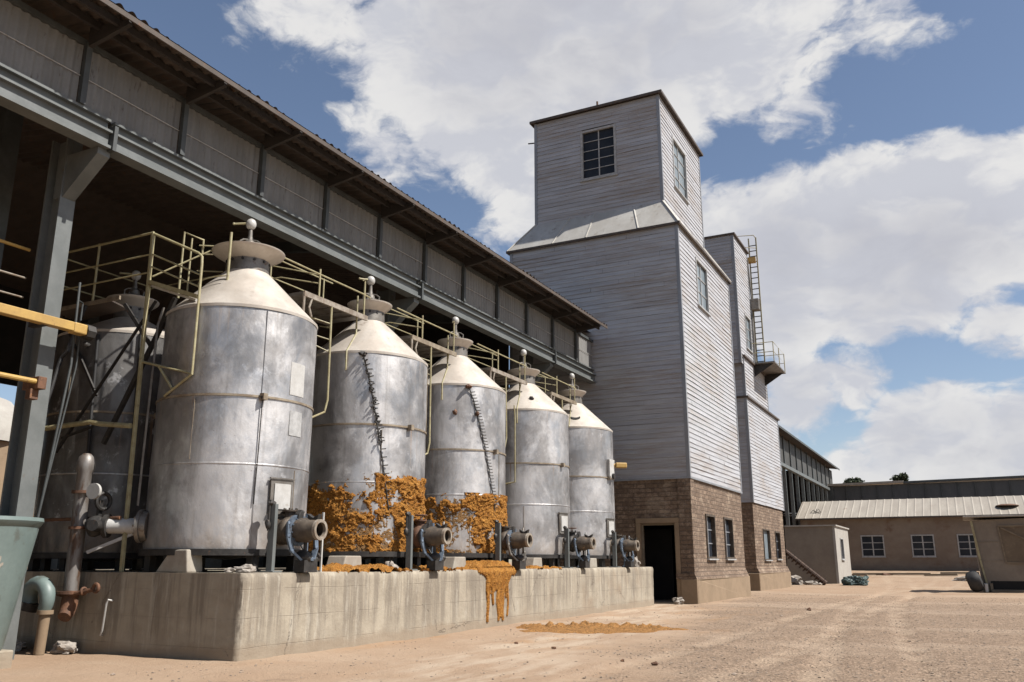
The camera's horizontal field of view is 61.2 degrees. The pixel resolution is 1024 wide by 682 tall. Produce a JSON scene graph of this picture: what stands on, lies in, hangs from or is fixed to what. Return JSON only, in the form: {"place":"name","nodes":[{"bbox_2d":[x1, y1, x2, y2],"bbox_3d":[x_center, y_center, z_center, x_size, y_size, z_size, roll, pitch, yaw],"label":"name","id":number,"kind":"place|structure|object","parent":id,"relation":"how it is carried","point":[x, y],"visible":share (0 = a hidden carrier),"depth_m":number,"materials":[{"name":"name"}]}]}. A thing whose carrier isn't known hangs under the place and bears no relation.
{"place":"outdoors","nodes":[
{"label":"outdoors","id":0,"kind":"place"},
{"bbox_2d":[0,562,1023,681],"bbox_3d":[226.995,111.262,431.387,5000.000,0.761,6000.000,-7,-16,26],"label":"ground","id":1,"kind":"structure","parent":0,"point":[402,664],"depth_m":13.98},
{"bbox_2d":[0,649,12,668],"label":"bin slab","id":2,"kind":"structure","parent":1,"relation":"on","point":[6,656],"depth_m":11.93,"materials":[{"name":"concrete"}]},
{"bbox_2d":[0,516,43,649],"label":"teal bin","id":3,"kind":"object","parent":2,"relation":"on","point":[18,535],"visible":1,"depth_m":11.94,"materials":[{"name":"metal"}]},
{"bbox_2d":[0,398,35,568],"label":"tan store","id":4,"kind":"structure","parent":1,"relation":"on","point":[6,410],"depth_m":45.07,"materials":[{"name":"paint"}]},
{"bbox_2d":[15,639,26,650],"bbox_3d":[-8.213,5.008,14.208,0.588,0.237,0.319,-7,-16,26],"label":"stone","id":5,"kind":"object","parent":1,"relation":"on","point":[20,645],"visible":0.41,"depth_m":14.11,"materials":[{"name":"grey stone"}]},
{"bbox_2d":[21,576,55,654],"bbox_3d":[-7.635,4.359,13.802,0.783,1.188,0.375,-7,-16,26],"label":"pipe elbow","id":6,"kind":"object","parent":1,"relation":"on","point":[43,587],"visible":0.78,"depth_m":13.70,"materials":[{"name":"teal metal"}]},
{"bbox_2d":[49,641,77,654],"bbox_3d":[-7.113,4.888,13.766,0.574,0.234,0.325,-7,-16,26],"label":"stone","id":7,"kind":"object","parent":1,"relation":"on","point":[64,647],"visible":0.98,"depth_m":13.66,"materials":[{"name":"white stone"}]},
{"bbox_2d":[45,419,132,430],"bbox_3d":[-7.485,3.219,14.595,2.357,3.783,0.147,-7,-16,24],"label":"guard rail","id":8,"kind":"object","parent":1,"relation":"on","point":[93,422],"visible":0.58,"depth_m":14.87,"materials":[{"name":"yellow metal"}]},
{"bbox_2d":[0,0,607,659],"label":"open shed","id":9,"kind":"structure","parent":1,"relation":"on","point":[118,122],"depth_m":19.06,"materials":[{"name":"grey metal"}]},
{"bbox_2d":[0,239,30,297],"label":"guard rail","id":10,"kind":"object","parent":9,"relation":"attached to","point":[16,246],"visible":1,"depth_m":14.09,"materials":[{"name":"white metal"}]},
{"bbox_2d":[0,372,46,399],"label":"short boom","id":11,"kind":"object","parent":9,"relation":"attached to","point":[32,386],"visible":1,"depth_m":13.28,"materials":[{"name":"yellow paint"}]},
{"bbox_2d":[0,303,96,346],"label":"yellow boom","id":12,"kind":"object","parent":9,"relation":"attached to","point":[80,330],"visible":1,"depth_m":13.56,"materials":[{"name":"paint"}]},
{"bbox_2d":[25,282,83,575],"bbox_3d":[-7.321,1.863,13.664,0.484,5.853,0.246,8,-16,-29],"label":"pipe bundle","id":13,"kind":"object","parent":9,"relation":"attached to","point":[54,446],"visible":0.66,"depth_m":13.89,"materials":[{"name":"grey metal"}]},
{"bbox_2d":[17,566,653,660],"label":"concrete plinth","id":14,"kind":"structure","parent":1,"relation":"on","point":[219,614],"depth_m":14.16,"materials":[{"name":"grey concrete"}]},
{"bbox_2d":[27,270,165,570],"bbox_3d":[-7.707,1.440,17.064,2.690,5.974,2.660,-7,-16,26],"label":"storage tank","id":15,"kind":"object","parent":14,"relation":"on","point":[100,354],"visible":0.59,"depth_m":15.87,"materials":[{"name":"metal"}]},
{"bbox_2d":[99,599,112,635],"bbox_3d":[-6.450,4.388,13.729,0.188,0.579,0.095,-7,-16,26],"label":"wall hook","id":16,"kind":"object","parent":14,"relation":"attached to","point":[103,621],"depth_m":13.69,"materials":[{"name":"white paint"}]},
{"bbox_2d":[55,231,222,571],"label":"railed platform","id":17,"kind":"structure","parent":14,"relation":"on","point":[102,306],"depth_m":15.23,"materials":[{"name":"metal"}]},
{"bbox_2d":[48,305,87,402],"bbox_3d":[-8.065,0.450,15.487,0.614,2.330,0.150,6,-16,-24],"label":"hanging hose","id":18,"kind":"object","parent":17,"relation":"hanging from","point":[59,363],"visible":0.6,"depth_m":15.52,"materials":[{"name":"black rubber"}]},
{"bbox_2d":[156,549,201,572],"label":"saddle block","id":19,"kind":"structure","parent":14,"relation":"on","point":[182,561],"depth_m":13.49,"materials":[{"name":"concrete"}]},
{"bbox_2d":[84,219,327,572],"bbox_3d":[-5.046,0.810,15.524,3.980,6.432,2.739,1,-14,-4],"label":"storage tank","id":20,"kind":"object","parent":14,"relation":"on","point":[229,468],"visible":1,"depth_m":14.27,"materials":[{"name":"metal"}]},
{"bbox_2d":[56,453,101,621],"bbox_3d":[-6.975,3.168,14.118,1.018,2.695,0.420,-7,-16,26],"label":"standpipe","id":21,"kind":"object","parent":20,"relation":"attached to","point":[85,491],"visible":0.98,"depth_m":14.09,"materials":[{"name":"grey metal"}]},
{"bbox_2d":[44,516,121,521],"bbox_3d":[-7.372,2.995,14.562,2.181,0.057,0.060,-7,-16,24],"label":"rusty pipe","id":22,"kind":"object","parent":20,"relation":"attached to","point":[69,518],"visible":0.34,"depth_m":14.61,"materials":[{"name":"brown metal"}]},
{"bbox_2d":[224,567,235,572],"bbox_3d":[-4.263,3.476,13.071,0.231,0.112,0.139,-7,-16,26],"label":"stone","id":23,"kind":"object","parent":14,"relation":"on","point":[229,570],"visible":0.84,"depth_m":13.03,"materials":[{"name":"white stone"}]},
{"bbox_2d":[234,564,255,572],"bbox_3d":[-4.099,3.505,13.256,0.363,0.178,0.248,-11,-18,38],"label":"stone","id":24,"kind":"object","parent":14,"relation":"on","point":[248,568],"visible":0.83,"depth_m":13.17,"materials":[{"name":"white stone"}]},
{"bbox_2d":[326,556,360,570],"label":"footing block","id":25,"kind":"structure","parent":14,"relation":"on","point":[351,560],"depth_m":15.67,"materials":[{"name":"concrete"}]},
{"bbox_2d":[306,276,451,569],"bbox_3d":[-2.975,1.647,18.801,3.159,6.432,2.832,3,-15,-11],"label":"storage tank","id":26,"kind":"object","parent":14,"relation":"on","point":[366,486],"visible":0.88,"depth_m":17.53,"materials":[{"name":"metal"}]},
{"bbox_2d":[270,257,370,417],"bbox_3d":[-4.085,0.049,17.578,1.058,3.439,2.846,-7,-16,26],"label":"catwalk","id":27,"kind":"object","parent":26,"relation":"attached to","point":[319,309],"visible":0.66,"depth_m":17.59,"materials":[{"name":"metal"}]},
{"bbox_2d":[385,561,398,568],"bbox_3d":[-2.302,4.302,16.446,0.295,0.252,0.316,6,-16,-23],"label":"stone","id":28,"kind":"object","parent":14,"relation":"on","point":[390,563],"visible":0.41,"depth_m":16.40,"materials":[{"name":"white stone"}]},
{"bbox_2d":[317,560,562,621],"bbox_3d":[-1.167,5.433,18.797,1.003,1.319,9.390,-7,-16,26],"label":"dried spill","id":29,"kind":"object","parent":14,"relation":"on","point":[497,574],"visible":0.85,"depth_m":19.24,"materials":[{"name":"orange food"}]},
{"bbox_2d":[444,557,465,568],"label":"footing block","id":30,"kind":"structure","parent":14,"relation":"on","point":[452,562],"depth_m":18.94,"materials":[{"name":"concrete"}]},
{"bbox_2d":[395,317,532,568],"bbox_3d":[-1.272,2.474,22.040,3.161,6.432,2.829,3,-15,-11],"label":"storage tank","id":31,"kind":"object","parent":14,"relation":"on","point":[464,494],"visible":0.72,"depth_m":20.77,"materials":[{"name":"metal"}]},
{"bbox_2d":[385,307,457,454],"bbox_3d":[-2.373,1.073,20.783,1.058,3.838,2.806,-7,-16,26],"label":"catwalk","id":32,"kind":"object","parent":31,"relation":"on","point":[421,347],"visible":0.58,"depth_m":20.76,"materials":[{"name":"metal"}]},
{"bbox_2d":[526,558,541,566],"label":"footing block","id":33,"kind":"structure","parent":14,"relation":"on","point":[534,561],"depth_m":22.39,"materials":[{"name":"concrete"}]},
{"bbox_2d":[484,349,595,567],"bbox_3d":[0.591,3.376,25.572,3.225,6.432,2.740,2,-14,-8],"label":"storage tank","id":34,"kind":"object","parent":14,"relation":"on","point":[537,467],"visible":0.67,"depth_m":24.26,"materials":[{"name":"metal"}]},
{"bbox_2d":[467,343,526,446],"bbox_3d":[-0.602,1.643,24.224,1.058,3.240,3.106,-7,-16,26],"label":"catwalk","id":35,"kind":"object","parent":34,"relation":"on","point":[497,376],"visible":0.52,"depth_m":24.16,"materials":[{"name":"metal"}]},
{"bbox_2d":[543,373,639,566],"bbox_3d":[2.280,4.209,28.780,3.225,6.404,2.740,2,-14,-8],"label":"storage tank","id":36,"kind":"object","parent":14,"relation":"on","point":[592,475],"visible":0.57,"depth_m":27.49,"materials":[{"name":"metal"}]},
{"bbox_2d":[536,372,576,411],"bbox_3d":[1.161,2.304,27.628,1.058,2.838,2.776,-7,-16,26],"label":"catwalk","id":37,"kind":"object","parent":36,"relation":"on","point":[557,399],"visible":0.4,"depth_m":27.70,"materials":[{"name":"metal"}]},
{"bbox_2d":[590,558,596,566],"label":"footing block","id":38,"kind":"structure","parent":14,"relation":"on","point":[593,562],"depth_m":25.86,"materials":[{"name":"concrete"}]},
{"bbox_2d":[634,556,640,566],"bbox_3d":[4.082,7.296,28.429,0.260,0.468,0.262,4,-15,-17],"label":"stone","id":39,"kind":"object","parent":14,"relation":"on","point":[637,563],"visible":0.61,"depth_m":28.34,"materials":[{"name":"white stone"}]},
{"bbox_2d":[516,620,688,633],"bbox_3d":[1.889,6.120,18.591,3.816,0.205,2.112,-1,-14,2],"label":"residue pile","id":40,"kind":"object","parent":1,"relation":"on","point":[584,627],"visible":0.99,"depth_m":18.54,"materials":[{"name":"orange food"}]},
{"bbox_2d":[506,89,750,603],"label":"grain tower","id":41,"kind":"structure","parent":1,"relation":"on","point":[612,238],"depth_m":34.10,"materials":[{"name":"grey wood"}]},
{"bbox_2d":[580,124,617,182],"bbox_3d":[3.646,-7.910,36.491,1.680,2.350,0.190,-7,-16,26],"label":"window","id":42,"kind":"structure","parent":41,"relation":"in","point":[598,154],"depth_m":36.56,"materials":[{"name":"black glass"}]},
{"bbox_2d":[672,135,689,204],"bbox_3d":[7.284,-7.410,37.583,0.180,2.410,2.140,-7,-16,26],"label":"window","id":43,"kind":"structure","parent":41,"relation":"in","point":[680,171],"depth_m":37.82,"materials":[{"name":"grey glass"}]},
{"bbox_2d":[695,257,710,316],"bbox_3d":[7.834,-2.225,35.657,0.170,2.090,1.820,-7,-16,26],"label":"window","id":44,"kind":"structure","parent":41,"relation":"in","point":[702,280],"depth_m":35.87,"materials":[{"name":"grey glass"}]},
{"bbox_2d":[705,514,718,559],"bbox_3d":[7.463,7.385,32.589,0.230,1.670,1.400,-7,-16,26],"label":"window","id":45,"kind":"structure","parent":41,"relation":"in","point":[709,523],"depth_m":32.95,"materials":[{"name":"black glass"}]},
{"bbox_2d":[723,517,736,559],"bbox_3d":[8.757,8.013,35.049,0.230,1.670,1.500,-7,-16,26],"label":"window","id":46,"kind":"structure","parent":41,"relation":"in","point":[728,527],"depth_m":35.45,"materials":[{"name":"black glass"}]},
{"bbox_2d":[672,597,683,604],"bbox_3d":[5.693,8.907,29.558,0.394,0.324,0.406,3,-15,-12],"label":"stone","id":47,"kind":"object","parent":1,"relation":"on","point":[679,600],"visible":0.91,"depth_m":29.44,"materials":[{"name":"white stone"}]},
{"bbox_2d":[704,232,791,590],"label":"stepped tower","id":48,"kind":"structure","parent":1,"relation":"on","point":[762,506],"depth_m":47.12,"materials":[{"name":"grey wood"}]},
{"bbox_2d":[744,313,752,353],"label":"window","id":49,"kind":"structure","parent":48,"relation":"in","point":[747,324],"depth_m":48.20,"materials":[{"name":"grey glass"}]},
{"bbox_2d":[762,529,772,560],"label":"window","id":50,"kind":"structure","parent":48,"relation":"in","point":[766,532],"depth_m":46.49,"materials":[{"name":"grey glass"}]},
{"bbox_2d":[775,532,782,559],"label":"window","id":51,"kind":"structure","parent":48,"relation":"in","point":[777,542],"depth_m":49.23,"materials":[{"name":"black glass"}]},
{"bbox_2d":[791,575,802,584],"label":"stone","id":52,"kind":"object","parent":1,"relation":"on","point":[796,580],"visible":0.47,"depth_m":53.95,"materials":[{"name":"white stone"}]},
{"bbox_2d":[786,548,826,584],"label":"pipe","id":53,"kind":"object","parent":1,"relation":"on","point":[818,577],"visible":0.8,"depth_m":53.64,"materials":[{"name":"metal"}]},
{"bbox_2d":[778,425,839,525],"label":"shed","id":54,"kind":"structure","parent":1,"relation":"on","point":[807,476],"depth_m":90.53,"materials":[{"name":"grey metal"}]},
{"bbox_2d":[803,581,821,584],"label":"stone","id":55,"kind":"object","parent":1,"relation":"on","point":[810,583],"visible":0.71,"depth_m":53.93,"materials":[{"name":"white stone"}]},
{"bbox_2d":[784,525,851,583],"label":"hut","id":56,"kind":"object","parent":1,"relation":"on","point":[823,551],"visible":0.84,"depth_m":56.41,"materials":[{"name":"beige concrete"}]},
{"bbox_2d":[840,538,844,559],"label":"window","id":57,"kind":"structure","parent":56,"relation":"in","point":[841,542],"depth_m":58.67,"materials":[{"name":"black glass"}]},
{"bbox_2d":[843,477,864,482],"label":"tree","id":58,"kind":"object","parent":1,"relation":"on","point":[853,480],"visible":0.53,"depth_m":115.56,"materials":[{"name":"green plant"}]},
{"bbox_2d":[841,575,868,585],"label":"crumpled tarp","id":59,"kind":"object","parent":1,"relation":"on","point":[854,580],"visible":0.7,"depth_m":52.47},
{"bbox_2d":[853,573,930,574],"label":"plank","id":60,"kind":"object","parent":1,"relation":"on","point":[894,573],"visible":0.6,"depth_m":64.79,"materials":[{"name":"wood"}]},
{"bbox_2d":[889,472,908,480],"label":"tree","id":61,"kind":"object","parent":1,"relation":"on","point":[902,476],"visible":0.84,"depth_m":112.92,"materials":[{"name":"green plant"}]},
{"bbox_2d":[795,495,1023,570],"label":"warehouse","id":62,"kind":"structure","parent":1,"relation":"on","point":[927,534],"depth_m":76.19,"materials":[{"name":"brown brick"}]},
{"bbox_2d":[860,535,885,557],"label":"window","id":63,"kind":"structure","parent":62,"relation":"in","point":[872,546],"depth_m":76.99,"materials":[{"name":"black glass"}]},
{"bbox_2d":[911,534,935,556],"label":"window","id":64,"kind":"structure","parent":62,"relation":"in","point":[922,545],"depth_m":75.21,"materials":[{"name":"black glass"}]},
{"bbox_2d":[957,534,976,556],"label":"window","id":65,"kind":"structure","parent":62,"relation":"in","point":[966,544],"depth_m":73.74,"materials":[{"name":"black glass"}]},
{"bbox_2d":[827,475,1023,500],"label":"grey roof building","id":66,"kind":"structure","parent":1,"relation":"on","point":[975,487],"depth_m":99.97,"materials":[{"name":"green metal"}]},
{"bbox_2d":[924,574,957,575],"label":"plank","id":67,"kind":"object","parent":1,"relation":"on","point":[940,574],"visible":1,"depth_m":62.59,"materials":[{"name":"brown wood"}]},
{"bbox_2d":[951,576,965,580],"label":"stone","id":68,"kind":"object","parent":1,"relation":"on","point":[962,578],"visible":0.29,"depth_m":56.70,"materials":[{"name":"grey stone"}]},
{"bbox_2d":[940,572,978,573],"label":"plank","id":69,"kind":"object","parent":1,"relation":"on","point":[953,572],"visible":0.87,"depth_m":64.80,"materials":[{"name":"wood"}]},
{"bbox_2d":[965,570,983,591],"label":"rubber drum","id":70,"kind":"object","parent":1,"relation":"on","point":[974,581],"visible":1,"depth_m":40.95,"materials":[{"name":"grey rubber"}]},
{"bbox_2d":[963,515,1023,592],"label":"patched shack","id":71,"kind":"structure","parent":1,"relation":"on","point":[999,542],"depth_m":41.40,"materials":[{"name":"brown metal"}]},
{"bbox_2d":[0,0,1023,561],"label":"sky","id":72,"kind":"structure","parent":0,"point":[871,152],"materials":[{"name":"blue"}]},
{"bbox_2d":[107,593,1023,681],"bbox_3d":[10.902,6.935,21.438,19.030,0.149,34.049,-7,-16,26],"label":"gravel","id":73,"kind":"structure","parent":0,"point":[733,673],"depth_m":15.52,"materials":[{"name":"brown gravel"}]},
{"bbox_2d":[984,583,988,592],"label":"white block","id":74,"kind":"object","parent":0,"point":[986,587],"depth_m":40.94,"materials":[{"name":"paint"}]}
]}

